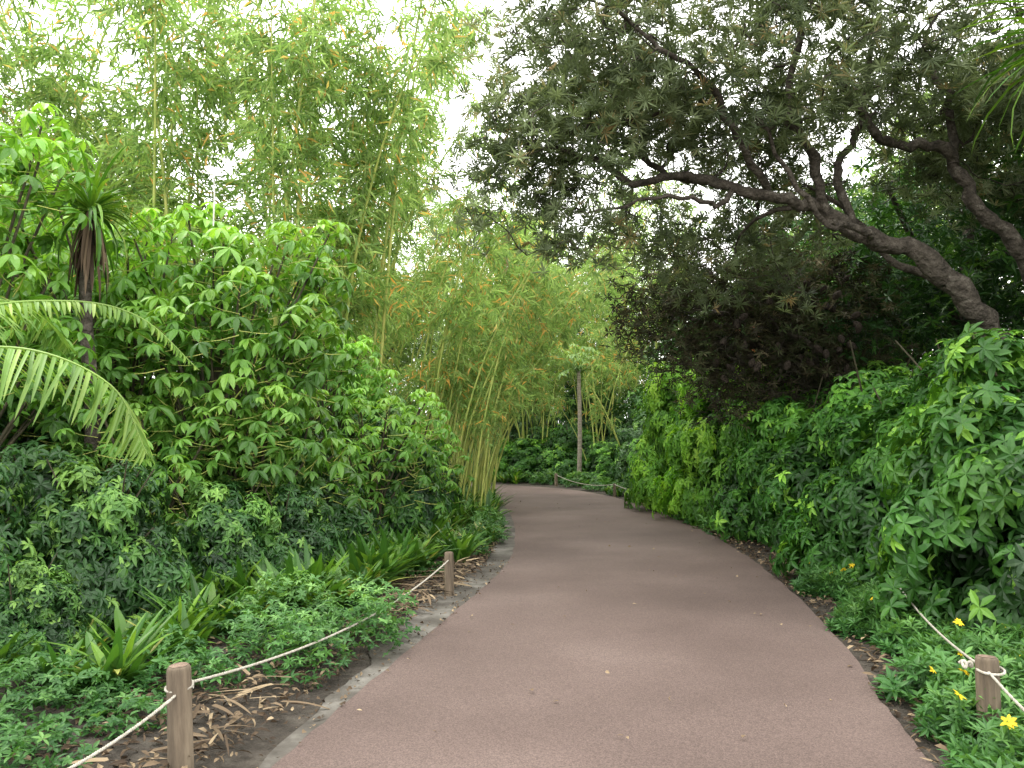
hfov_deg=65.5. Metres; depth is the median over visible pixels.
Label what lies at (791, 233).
leafy tree
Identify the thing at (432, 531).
strap leaf plant
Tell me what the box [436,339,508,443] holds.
bamboo
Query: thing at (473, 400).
bamboo
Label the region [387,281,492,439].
bamboo
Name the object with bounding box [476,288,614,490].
bamboo
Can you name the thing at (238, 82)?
bamboo
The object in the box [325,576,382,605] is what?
strap leaf plant
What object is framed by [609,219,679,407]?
bamboo
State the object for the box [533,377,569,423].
bamboo
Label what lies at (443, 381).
bamboo
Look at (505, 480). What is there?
strap leaf plant
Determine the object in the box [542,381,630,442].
evergreen shrub
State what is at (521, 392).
bamboo
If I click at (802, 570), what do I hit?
flowering plant
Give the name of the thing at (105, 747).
rope
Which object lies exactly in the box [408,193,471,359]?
bamboo
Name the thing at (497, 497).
strap leaf plant
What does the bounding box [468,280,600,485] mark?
bamboo
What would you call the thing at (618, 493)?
strap leaf plant
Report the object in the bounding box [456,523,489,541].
strap leaf plant
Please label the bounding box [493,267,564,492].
bamboo
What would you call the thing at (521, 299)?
bamboo
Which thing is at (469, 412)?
bamboo
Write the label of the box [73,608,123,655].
strap leaf plant
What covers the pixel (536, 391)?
bamboo
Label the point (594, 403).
bamboo
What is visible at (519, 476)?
strap leaf plant
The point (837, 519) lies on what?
hedge shrub
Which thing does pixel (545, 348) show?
bamboo
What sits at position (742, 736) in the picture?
fallen leaves
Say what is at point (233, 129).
bamboo
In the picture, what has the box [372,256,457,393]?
bamboo
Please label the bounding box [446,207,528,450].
bamboo
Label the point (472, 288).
bamboo
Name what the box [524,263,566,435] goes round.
bamboo
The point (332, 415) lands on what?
evergreen shrub
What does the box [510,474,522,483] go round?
strap leaf plant
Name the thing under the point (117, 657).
strap leaf plant
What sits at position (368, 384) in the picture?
umbrella tree
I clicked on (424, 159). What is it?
bamboo
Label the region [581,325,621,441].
bamboo
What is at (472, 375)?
bamboo
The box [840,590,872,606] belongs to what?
flowering plant
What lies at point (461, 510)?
strap leaf plant
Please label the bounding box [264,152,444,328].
bamboo
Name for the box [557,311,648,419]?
leafy tree
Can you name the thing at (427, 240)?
bamboo
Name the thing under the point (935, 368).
hedge shrub
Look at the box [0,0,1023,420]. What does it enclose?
sky
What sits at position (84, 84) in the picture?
bamboo
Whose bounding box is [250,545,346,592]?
strap leaf plant
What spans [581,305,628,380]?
bamboo
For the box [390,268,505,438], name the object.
bamboo
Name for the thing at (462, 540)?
strap leaf plant
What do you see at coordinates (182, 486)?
umbrella tree
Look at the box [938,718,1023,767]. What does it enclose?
flowering plant
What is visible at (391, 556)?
strap leaf plant
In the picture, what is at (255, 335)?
leafy tree
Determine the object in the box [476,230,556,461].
bamboo
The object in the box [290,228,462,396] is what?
leafy tree
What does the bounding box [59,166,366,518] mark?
umbrella tree
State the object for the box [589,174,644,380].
bamboo
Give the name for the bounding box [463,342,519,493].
bamboo
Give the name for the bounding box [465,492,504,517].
strap leaf plant
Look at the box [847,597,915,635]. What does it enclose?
flowering plant
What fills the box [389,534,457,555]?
strap leaf plant
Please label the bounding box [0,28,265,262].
bamboo
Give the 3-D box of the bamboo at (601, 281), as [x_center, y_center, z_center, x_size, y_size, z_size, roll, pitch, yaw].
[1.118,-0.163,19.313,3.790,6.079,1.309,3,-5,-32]
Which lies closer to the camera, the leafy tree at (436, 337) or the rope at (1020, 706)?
the rope at (1020, 706)
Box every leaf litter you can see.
[0,530,497,767]
[201,559,508,767]
[628,499,984,767]
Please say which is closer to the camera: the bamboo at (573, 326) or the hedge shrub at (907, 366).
the hedge shrub at (907, 366)
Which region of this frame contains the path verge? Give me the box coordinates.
[259,505,514,767]
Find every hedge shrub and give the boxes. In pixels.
[448,437,512,479]
[498,436,554,481]
[537,422,599,481]
[576,436,624,486]
[623,387,655,501]
[664,351,785,494]
[707,377,854,544]
[714,350,832,482]
[752,340,934,558]
[769,385,1010,589]
[807,345,933,406]
[861,321,1023,639]
[895,327,1010,526]
[996,329,1023,391]
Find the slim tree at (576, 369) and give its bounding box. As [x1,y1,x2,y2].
[544,344,607,476]
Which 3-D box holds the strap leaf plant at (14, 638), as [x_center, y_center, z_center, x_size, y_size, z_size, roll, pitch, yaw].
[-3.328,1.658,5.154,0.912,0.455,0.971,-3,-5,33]
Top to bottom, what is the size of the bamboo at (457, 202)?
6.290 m
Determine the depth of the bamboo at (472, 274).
20.18 m
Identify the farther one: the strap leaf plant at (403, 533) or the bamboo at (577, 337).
the bamboo at (577, 337)
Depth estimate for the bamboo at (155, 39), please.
13.10 m
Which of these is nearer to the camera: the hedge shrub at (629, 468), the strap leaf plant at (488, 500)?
the strap leaf plant at (488, 500)
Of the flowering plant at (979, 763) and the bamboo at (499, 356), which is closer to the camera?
the flowering plant at (979, 763)
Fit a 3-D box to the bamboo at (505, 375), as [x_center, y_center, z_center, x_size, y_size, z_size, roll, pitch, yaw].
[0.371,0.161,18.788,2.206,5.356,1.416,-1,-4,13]
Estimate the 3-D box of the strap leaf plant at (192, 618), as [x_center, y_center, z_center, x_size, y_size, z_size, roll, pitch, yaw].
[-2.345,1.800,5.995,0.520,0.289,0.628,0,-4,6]
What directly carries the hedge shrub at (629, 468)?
on the ground at (280, 730)
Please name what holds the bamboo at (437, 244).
on the ground at (280, 730)
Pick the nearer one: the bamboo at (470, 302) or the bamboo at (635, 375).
the bamboo at (470, 302)
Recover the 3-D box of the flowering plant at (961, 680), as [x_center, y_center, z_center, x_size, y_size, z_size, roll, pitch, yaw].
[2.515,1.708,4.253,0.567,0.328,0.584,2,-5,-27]
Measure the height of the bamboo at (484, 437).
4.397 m
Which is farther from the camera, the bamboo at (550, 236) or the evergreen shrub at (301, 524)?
the bamboo at (550, 236)
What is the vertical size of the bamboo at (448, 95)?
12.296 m
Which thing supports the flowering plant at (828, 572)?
on the ground at (280, 730)
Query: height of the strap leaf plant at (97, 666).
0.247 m
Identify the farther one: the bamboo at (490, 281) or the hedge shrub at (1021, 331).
the bamboo at (490, 281)
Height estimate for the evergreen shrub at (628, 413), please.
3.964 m
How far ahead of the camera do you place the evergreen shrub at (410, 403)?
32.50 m
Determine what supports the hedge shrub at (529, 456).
on the ground at (280, 730)
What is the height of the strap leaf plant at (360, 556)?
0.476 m
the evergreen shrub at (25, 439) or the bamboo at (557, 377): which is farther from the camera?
the bamboo at (557, 377)
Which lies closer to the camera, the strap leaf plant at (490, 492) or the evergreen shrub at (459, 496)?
the evergreen shrub at (459, 496)
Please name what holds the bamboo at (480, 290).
on the ground at (280, 730)
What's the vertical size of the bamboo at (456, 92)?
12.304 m
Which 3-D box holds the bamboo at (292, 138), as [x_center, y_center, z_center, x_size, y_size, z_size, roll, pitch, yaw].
[-5.203,-3.032,19.276,4.022,11.795,2.755,1,-4,-20]
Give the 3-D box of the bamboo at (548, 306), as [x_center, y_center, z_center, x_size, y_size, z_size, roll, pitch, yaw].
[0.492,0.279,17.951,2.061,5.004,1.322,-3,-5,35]
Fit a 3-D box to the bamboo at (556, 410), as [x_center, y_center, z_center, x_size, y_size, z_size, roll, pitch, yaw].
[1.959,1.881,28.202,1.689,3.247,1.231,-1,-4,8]
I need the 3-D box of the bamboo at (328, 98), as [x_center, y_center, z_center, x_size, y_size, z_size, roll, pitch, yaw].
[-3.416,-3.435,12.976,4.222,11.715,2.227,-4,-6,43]
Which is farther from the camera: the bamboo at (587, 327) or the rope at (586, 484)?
the bamboo at (587, 327)
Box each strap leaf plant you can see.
[0,626,40,661]
[0,637,45,675]
[1,638,24,647]
[3,603,78,665]
[7,633,102,686]
[39,656,121,694]
[43,607,207,687]
[55,612,176,693]
[55,621,128,658]
[65,658,147,693]
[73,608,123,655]
[87,606,164,648]
[115,609,224,656]
[125,604,212,653]
[128,580,255,643]
[135,572,218,594]
[137,590,223,612]
[148,603,217,652]
[149,606,225,640]
[156,572,245,615]
[185,548,246,598]
[186,588,252,635]
[196,552,312,598]
[201,565,212,588]
[201,585,234,604]
[212,551,282,613]
[216,578,256,603]
[218,591,298,631]
[219,554,351,624]
[225,579,250,594]
[227,589,292,618]
[238,589,304,605]
[241,539,372,581]
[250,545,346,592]
[252,549,346,601]
[253,550,346,613]
[263,574,375,619]
[306,566,384,616]
[322,541,406,572]
[324,540,400,583]
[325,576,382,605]
[334,552,407,593]
[336,537,406,550]
[337,537,402,572]
[338,551,414,567]
[350,531,408,565]
[351,531,432,584]
[352,558,408,593]
[356,523,407,550]
[361,552,405,587]
[366,532,395,543]
[367,541,413,570]
[370,525,423,547]
[370,527,434,576]
[373,524,429,556]
[378,543,430,575]
[379,527,435,554]
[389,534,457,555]
[392,548,415,579]
[395,513,468,536]
[400,523,461,545]
[400,539,452,574]
[405,525,442,550]
[408,531,444,555]
[415,527,468,554]
[426,526,484,554]
[430,512,453,529]
[433,523,492,562]
[448,517,464,532]
[450,508,463,524]
[452,493,480,520]
[452,515,471,529]
[453,511,469,528]
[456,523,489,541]
[460,527,490,548]
[464,497,493,523]
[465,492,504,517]
[465,507,502,526]
[474,518,498,536]
[475,495,512,511]
[475,523,508,543]
[476,506,511,521]
[478,488,516,504]
[478,491,505,510]
[493,474,510,483]
[496,470,505,481]
[506,468,528,483]
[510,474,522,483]
[611,485,625,496]
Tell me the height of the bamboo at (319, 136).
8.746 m
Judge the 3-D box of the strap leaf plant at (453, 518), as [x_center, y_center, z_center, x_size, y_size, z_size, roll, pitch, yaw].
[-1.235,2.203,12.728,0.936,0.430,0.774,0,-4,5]
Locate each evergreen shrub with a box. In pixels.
[0,436,176,569]
[0,445,55,615]
[0,552,110,671]
[6,377,109,461]
[22,456,199,631]
[37,398,218,515]
[169,476,284,609]
[215,419,375,550]
[242,392,350,490]
[249,480,347,570]
[301,389,363,437]
[332,404,453,539]
[389,389,430,441]
[426,438,466,509]
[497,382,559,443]
[510,424,553,458]
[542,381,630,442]
[605,382,651,451]
[609,409,646,485]
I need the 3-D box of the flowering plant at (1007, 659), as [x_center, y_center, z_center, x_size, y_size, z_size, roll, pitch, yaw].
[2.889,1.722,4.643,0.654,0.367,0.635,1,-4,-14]
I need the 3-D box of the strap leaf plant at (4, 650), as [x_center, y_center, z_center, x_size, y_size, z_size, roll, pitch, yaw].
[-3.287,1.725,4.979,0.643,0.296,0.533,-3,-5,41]
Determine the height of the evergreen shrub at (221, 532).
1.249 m
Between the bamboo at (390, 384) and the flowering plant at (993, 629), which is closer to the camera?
the flowering plant at (993, 629)
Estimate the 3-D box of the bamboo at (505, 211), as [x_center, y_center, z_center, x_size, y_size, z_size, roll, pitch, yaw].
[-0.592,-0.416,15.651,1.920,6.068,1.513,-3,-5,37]
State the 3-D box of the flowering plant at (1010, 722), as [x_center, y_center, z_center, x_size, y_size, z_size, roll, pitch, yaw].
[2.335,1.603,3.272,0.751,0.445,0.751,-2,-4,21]
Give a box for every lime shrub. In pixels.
[624,349,701,511]
[646,336,775,528]
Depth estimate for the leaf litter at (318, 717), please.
4.83 m
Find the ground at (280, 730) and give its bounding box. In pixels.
[0,480,976,767]
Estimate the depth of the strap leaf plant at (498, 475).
28.54 m
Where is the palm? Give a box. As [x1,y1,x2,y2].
[0,299,198,468]
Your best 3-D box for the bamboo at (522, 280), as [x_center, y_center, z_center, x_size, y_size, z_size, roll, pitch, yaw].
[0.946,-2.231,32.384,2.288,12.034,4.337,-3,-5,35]
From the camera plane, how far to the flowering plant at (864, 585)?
7.42 m
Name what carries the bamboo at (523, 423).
on the ground at (280, 730)
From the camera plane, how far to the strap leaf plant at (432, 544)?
9.52 m
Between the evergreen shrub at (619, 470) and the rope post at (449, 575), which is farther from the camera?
the evergreen shrub at (619, 470)
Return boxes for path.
[271,484,935,767]
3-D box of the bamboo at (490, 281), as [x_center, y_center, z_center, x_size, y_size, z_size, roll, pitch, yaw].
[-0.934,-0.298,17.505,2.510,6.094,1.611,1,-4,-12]
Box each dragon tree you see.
[2,145,171,475]
[941,0,1023,157]
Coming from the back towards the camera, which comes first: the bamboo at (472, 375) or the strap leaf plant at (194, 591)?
the bamboo at (472, 375)
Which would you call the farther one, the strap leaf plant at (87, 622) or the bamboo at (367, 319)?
the bamboo at (367, 319)
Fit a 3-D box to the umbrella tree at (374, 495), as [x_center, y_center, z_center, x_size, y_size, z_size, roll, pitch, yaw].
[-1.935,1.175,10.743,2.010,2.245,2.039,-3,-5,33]
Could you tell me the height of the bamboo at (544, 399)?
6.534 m
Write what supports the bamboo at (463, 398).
on the ground at (280, 730)
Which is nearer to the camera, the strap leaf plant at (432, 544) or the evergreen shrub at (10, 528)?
the evergreen shrub at (10, 528)
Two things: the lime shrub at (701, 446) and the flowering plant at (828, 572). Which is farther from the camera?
the lime shrub at (701, 446)
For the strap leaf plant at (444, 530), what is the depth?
10.30 m
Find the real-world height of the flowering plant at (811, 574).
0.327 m
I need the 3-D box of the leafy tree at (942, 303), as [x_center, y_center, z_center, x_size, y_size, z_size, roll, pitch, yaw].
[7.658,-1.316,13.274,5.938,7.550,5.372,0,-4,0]
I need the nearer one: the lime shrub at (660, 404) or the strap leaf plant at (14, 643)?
the strap leaf plant at (14, 643)
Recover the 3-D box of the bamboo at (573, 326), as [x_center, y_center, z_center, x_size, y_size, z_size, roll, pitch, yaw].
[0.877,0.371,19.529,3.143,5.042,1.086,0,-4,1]
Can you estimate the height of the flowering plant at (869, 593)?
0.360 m
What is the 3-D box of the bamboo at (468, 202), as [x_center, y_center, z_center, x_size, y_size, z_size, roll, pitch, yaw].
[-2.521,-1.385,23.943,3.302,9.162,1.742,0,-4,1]
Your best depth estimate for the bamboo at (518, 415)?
15.45 m
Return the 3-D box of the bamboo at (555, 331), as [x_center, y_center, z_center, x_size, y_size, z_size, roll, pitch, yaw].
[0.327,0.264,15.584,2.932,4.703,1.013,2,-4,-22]
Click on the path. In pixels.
(718, 668)
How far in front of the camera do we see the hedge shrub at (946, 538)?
5.90 m
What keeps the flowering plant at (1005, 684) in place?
on the ground at (280, 730)
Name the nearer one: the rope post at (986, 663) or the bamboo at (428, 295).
the rope post at (986, 663)
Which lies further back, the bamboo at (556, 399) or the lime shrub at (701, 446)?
the bamboo at (556, 399)
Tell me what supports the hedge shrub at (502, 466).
on the ground at (280, 730)
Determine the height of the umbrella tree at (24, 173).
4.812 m
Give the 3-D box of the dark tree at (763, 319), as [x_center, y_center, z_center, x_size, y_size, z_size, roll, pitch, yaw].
[4.035,-0.354,12.957,5.409,5.578,3.682,0,-4,0]
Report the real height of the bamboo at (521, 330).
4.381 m
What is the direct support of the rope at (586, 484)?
attached to the rope post at (555, 480)
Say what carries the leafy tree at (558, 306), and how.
on the ground at (280, 730)
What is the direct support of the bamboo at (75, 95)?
on the ground at (280, 730)
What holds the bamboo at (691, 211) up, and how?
on the ground at (280, 730)
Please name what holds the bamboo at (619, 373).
on the ground at (280, 730)
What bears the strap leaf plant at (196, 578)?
on the ground at (280, 730)
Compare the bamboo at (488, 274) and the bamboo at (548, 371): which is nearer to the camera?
the bamboo at (488, 274)
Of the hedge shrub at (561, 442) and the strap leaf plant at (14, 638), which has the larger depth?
the hedge shrub at (561, 442)
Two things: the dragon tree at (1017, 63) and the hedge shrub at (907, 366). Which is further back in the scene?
the hedge shrub at (907, 366)
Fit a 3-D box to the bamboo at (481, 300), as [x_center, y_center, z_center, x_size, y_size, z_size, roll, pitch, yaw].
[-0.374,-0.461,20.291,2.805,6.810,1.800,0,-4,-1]
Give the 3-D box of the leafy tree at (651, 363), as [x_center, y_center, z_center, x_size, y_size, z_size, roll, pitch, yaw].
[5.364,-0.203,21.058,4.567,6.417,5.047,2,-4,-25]
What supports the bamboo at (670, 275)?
on the ground at (280, 730)
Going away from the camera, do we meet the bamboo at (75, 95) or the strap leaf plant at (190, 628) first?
the strap leaf plant at (190, 628)
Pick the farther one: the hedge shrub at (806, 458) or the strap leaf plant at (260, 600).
the hedge shrub at (806, 458)
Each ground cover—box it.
[0,504,511,767]
[488,468,733,536]
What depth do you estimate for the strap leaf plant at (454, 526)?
11.92 m
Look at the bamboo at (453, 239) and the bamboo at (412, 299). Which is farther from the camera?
the bamboo at (453, 239)
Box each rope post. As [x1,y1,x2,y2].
[166,662,193,767]
[444,552,453,596]
[554,473,557,486]
[613,484,615,496]
[975,654,1001,741]
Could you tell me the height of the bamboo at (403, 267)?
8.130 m
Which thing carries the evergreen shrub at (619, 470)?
on the ground at (280, 730)
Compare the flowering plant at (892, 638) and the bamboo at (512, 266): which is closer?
the flowering plant at (892, 638)
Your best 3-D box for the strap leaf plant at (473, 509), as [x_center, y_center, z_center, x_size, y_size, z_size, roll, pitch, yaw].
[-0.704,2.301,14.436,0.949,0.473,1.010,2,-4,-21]
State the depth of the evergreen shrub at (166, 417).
8.63 m
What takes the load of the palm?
on the ground at (280, 730)
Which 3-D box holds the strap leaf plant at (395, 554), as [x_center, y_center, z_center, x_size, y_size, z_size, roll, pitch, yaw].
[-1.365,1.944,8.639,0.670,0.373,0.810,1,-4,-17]
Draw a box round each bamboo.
[0,0,79,133]
[0,0,118,235]
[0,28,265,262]
[1,35,210,409]
[2,0,135,305]
[4,0,180,235]
[38,43,270,291]
[70,0,252,312]
[73,0,222,311]
[107,0,247,290]
[129,0,268,341]
[144,6,257,380]
[187,0,300,291]
[189,0,340,356]
[197,98,330,358]
[202,0,335,313]
[218,0,384,392]
[218,26,380,389]
[223,0,379,325]
[237,0,372,354]
[245,0,359,324]
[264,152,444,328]
[270,55,407,339]
[289,0,408,357]
[290,31,411,390]
[297,1,429,385]
[302,0,488,391]
[307,25,477,384]
[316,246,382,395]
[337,91,508,377]
[339,0,472,397]
[340,177,433,370]
[342,0,480,394]
[350,0,508,369]
[352,0,490,332]
[357,193,427,394]
[361,202,452,388]
[365,320,424,381]
[368,265,446,394]
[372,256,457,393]
[373,318,421,413]
[382,239,445,375]
[385,256,464,390]
[387,185,481,401]
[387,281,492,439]
[389,195,471,398]
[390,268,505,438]
[402,230,504,407]
[404,190,496,424]
[405,224,470,411]
[405,290,479,433]
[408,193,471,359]
[414,303,495,454]
[417,161,522,440]
[419,232,515,433]
[423,281,512,447]
[426,201,487,346]
[426,240,523,441]
[428,199,496,416]
[428,344,497,427]
[430,291,515,427]
[433,206,531,470]
[434,321,495,430]
[435,223,504,438]
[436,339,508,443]
[438,368,508,486]
[440,204,533,340]
[440,255,525,392]
[440,287,508,469]
[443,333,501,452]
[444,256,522,440]
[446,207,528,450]
[446,318,514,483]
[446,352,492,485]
[447,241,534,441]
[448,223,526,429]
[448,265,591,469]
[450,362,512,443]
[451,290,557,467]
[454,218,558,464]
[455,250,566,473]
[455,339,529,497]
[456,232,532,478]
[456,294,553,483]
[456,303,545,489]
[458,248,556,486]
[460,279,591,475]
[461,285,603,487]
[461,350,516,498]
[462,272,571,498]
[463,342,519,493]
[465,232,567,484]
[465,364,545,502]
[468,209,545,478]
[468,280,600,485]
[468,322,513,411]
[469,337,531,505]
[469,355,526,510]
[473,247,556,507]
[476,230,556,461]
[476,283,572,496]
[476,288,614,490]
[477,316,581,475]
[478,290,608,500]
[478,330,527,488]
[478,349,559,492]
[479,248,551,460]
[479,265,539,495]
[479,378,539,506]
[480,296,548,485]
[481,287,576,489]
[484,266,555,493]
[485,354,550,476]
[487,232,641,487]
[487,351,566,492]
[488,299,611,474]
[489,263,631,489]
[491,268,634,492]
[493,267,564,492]
[500,358,561,443]
[501,215,553,440]
[507,365,553,437]
[515,370,524,448]
[519,231,574,426]
[522,200,568,438]
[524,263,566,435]
[526,266,573,427]
[530,355,573,440]
[532,345,559,439]
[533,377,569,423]
[534,348,577,426]
[541,230,605,424]
[542,336,619,444]
[542,343,570,426]
[545,391,585,458]
[554,290,581,411]
[556,223,629,427]
[556,320,594,445]
[559,297,591,428]
[564,248,619,442]
[576,371,616,443]
[578,144,642,437]
[581,244,637,393]
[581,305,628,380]
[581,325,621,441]
[582,231,646,412]
[583,393,621,441]
[586,169,672,433]
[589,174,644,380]
[591,303,657,426]
[595,171,680,437]
[599,314,656,435]
[602,324,644,440]
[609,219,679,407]
[627,209,709,386]
[641,182,710,381]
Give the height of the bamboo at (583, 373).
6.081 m
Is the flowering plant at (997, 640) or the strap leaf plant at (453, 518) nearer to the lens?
the flowering plant at (997, 640)
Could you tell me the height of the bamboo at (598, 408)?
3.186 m
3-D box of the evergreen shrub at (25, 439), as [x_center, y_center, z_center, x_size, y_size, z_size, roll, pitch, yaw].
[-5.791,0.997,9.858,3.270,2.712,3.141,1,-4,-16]
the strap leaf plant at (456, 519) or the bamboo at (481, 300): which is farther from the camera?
the bamboo at (481, 300)
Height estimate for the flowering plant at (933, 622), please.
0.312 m
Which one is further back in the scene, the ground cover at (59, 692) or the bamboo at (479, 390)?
the bamboo at (479, 390)
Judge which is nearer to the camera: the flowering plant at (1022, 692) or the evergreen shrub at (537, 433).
the flowering plant at (1022, 692)
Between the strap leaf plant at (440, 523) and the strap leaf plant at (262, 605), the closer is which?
the strap leaf plant at (262, 605)
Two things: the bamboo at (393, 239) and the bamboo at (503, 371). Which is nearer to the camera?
the bamboo at (503, 371)
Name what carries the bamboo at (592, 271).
on the ground at (280, 730)
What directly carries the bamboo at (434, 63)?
on the ground at (280, 730)
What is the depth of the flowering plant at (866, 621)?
6.19 m
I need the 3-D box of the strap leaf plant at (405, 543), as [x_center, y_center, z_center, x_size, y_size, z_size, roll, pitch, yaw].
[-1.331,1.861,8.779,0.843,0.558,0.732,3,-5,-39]
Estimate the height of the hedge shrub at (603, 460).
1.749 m
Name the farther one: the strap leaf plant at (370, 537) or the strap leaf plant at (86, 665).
the strap leaf plant at (370, 537)
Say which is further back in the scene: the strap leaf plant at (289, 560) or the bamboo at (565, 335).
the bamboo at (565, 335)
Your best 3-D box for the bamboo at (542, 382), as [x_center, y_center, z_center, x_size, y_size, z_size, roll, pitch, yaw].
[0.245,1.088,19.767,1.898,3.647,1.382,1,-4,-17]
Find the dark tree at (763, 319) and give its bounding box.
[593,202,929,435]
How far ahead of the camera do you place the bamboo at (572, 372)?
31.29 m
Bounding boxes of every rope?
[68,695,175,767]
[164,560,448,692]
[557,475,612,485]
[899,588,1005,675]
[987,671,1023,711]
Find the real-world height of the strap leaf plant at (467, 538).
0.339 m
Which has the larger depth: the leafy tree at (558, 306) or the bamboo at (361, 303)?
the leafy tree at (558, 306)
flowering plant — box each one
[789,561,824,590]
[789,564,842,599]
[799,566,846,597]
[807,564,863,599]
[810,572,843,599]
[820,568,863,600]
[823,600,900,641]
[831,603,890,639]
[833,585,880,608]
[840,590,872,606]
[844,581,876,596]
[844,584,893,604]
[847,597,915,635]
[861,577,906,592]
[865,609,953,658]
[869,642,1014,707]
[898,629,994,662]
[901,624,1014,677]
[903,594,953,615]
[907,596,945,619]
[910,611,949,638]
[910,668,1023,750]
[916,608,971,637]
[929,667,1018,738]
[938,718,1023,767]
[945,618,1020,659]
[954,621,1023,652]
[957,652,1023,689]
[962,724,1023,767]
[968,649,1023,683]
[974,714,1023,767]
[975,685,1023,733]
[978,640,1023,684]
[996,693,1023,729]
[1001,632,1023,655]
[1006,676,1023,694]
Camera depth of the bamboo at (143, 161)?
14.87 m
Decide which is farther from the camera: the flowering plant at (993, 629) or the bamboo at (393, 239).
the bamboo at (393, 239)
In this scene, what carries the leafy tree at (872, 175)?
on the ground at (280, 730)
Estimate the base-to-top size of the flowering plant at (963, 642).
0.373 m
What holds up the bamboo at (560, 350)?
on the ground at (280, 730)
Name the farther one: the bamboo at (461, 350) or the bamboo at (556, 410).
the bamboo at (556, 410)
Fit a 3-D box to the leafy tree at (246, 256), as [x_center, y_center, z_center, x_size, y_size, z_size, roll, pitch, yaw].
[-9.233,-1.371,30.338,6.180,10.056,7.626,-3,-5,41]
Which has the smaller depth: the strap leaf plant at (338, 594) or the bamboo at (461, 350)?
the strap leaf plant at (338, 594)
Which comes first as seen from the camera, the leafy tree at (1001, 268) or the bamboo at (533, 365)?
the leafy tree at (1001, 268)
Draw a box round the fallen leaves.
[357,490,920,741]
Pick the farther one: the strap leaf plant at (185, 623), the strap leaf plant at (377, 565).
the strap leaf plant at (377, 565)
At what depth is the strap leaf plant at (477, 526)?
11.98 m
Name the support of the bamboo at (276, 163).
on the ground at (280, 730)
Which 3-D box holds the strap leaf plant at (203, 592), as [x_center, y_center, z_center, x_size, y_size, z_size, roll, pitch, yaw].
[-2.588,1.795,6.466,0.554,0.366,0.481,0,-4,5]
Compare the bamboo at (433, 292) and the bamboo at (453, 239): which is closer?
the bamboo at (433, 292)
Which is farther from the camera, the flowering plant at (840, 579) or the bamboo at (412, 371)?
the bamboo at (412, 371)
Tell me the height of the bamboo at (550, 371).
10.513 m
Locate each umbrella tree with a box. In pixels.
[0,94,113,468]
[0,134,69,361]
[0,173,272,477]
[0,220,194,411]
[53,387,247,547]
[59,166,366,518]
[157,381,339,548]
[244,321,406,453]
[303,388,449,537]
[381,396,474,515]
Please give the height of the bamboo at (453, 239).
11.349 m
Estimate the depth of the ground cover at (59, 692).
4.98 m
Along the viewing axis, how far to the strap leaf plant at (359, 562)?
7.99 m
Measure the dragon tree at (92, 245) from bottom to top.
4.480 m
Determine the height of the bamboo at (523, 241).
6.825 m
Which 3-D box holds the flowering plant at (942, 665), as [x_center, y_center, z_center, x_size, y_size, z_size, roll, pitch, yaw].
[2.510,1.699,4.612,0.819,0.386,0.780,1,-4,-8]
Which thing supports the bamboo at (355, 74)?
on the ground at (280, 730)
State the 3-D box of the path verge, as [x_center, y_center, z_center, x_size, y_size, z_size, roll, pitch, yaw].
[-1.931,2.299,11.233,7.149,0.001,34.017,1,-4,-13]
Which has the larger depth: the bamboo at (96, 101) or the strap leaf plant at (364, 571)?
the bamboo at (96, 101)
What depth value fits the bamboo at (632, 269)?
29.82 m
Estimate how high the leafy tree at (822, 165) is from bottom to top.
9.060 m
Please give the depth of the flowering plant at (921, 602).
6.34 m
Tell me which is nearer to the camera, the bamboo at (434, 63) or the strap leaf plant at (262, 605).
the strap leaf plant at (262, 605)
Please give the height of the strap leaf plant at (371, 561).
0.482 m
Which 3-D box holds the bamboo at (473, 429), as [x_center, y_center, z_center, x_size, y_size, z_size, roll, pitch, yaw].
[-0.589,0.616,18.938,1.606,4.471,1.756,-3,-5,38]
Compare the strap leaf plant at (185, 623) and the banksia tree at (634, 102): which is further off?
the banksia tree at (634, 102)
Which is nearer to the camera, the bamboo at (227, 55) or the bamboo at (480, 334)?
the bamboo at (227, 55)
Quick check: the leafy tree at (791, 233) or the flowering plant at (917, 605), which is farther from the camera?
the leafy tree at (791, 233)
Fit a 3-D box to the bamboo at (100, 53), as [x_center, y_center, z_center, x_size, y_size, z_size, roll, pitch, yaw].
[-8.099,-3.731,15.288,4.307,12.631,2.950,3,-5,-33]
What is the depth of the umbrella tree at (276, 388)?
7.95 m
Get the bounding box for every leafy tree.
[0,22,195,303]
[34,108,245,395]
[191,308,303,381]
[227,223,287,341]
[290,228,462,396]
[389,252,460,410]
[485,222,586,387]
[515,347,582,424]
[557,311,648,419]
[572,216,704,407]
[636,273,765,433]
[693,203,852,344]
[708,178,957,376]
[763,146,1013,370]
[797,51,1023,360]
[797,126,1023,396]
[900,37,1023,340]
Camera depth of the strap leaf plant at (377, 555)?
8.18 m
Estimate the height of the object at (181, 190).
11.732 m
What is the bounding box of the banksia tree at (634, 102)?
[421,0,1023,359]
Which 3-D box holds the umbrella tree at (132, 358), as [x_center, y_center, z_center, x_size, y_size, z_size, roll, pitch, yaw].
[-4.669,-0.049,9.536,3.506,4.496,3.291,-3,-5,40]

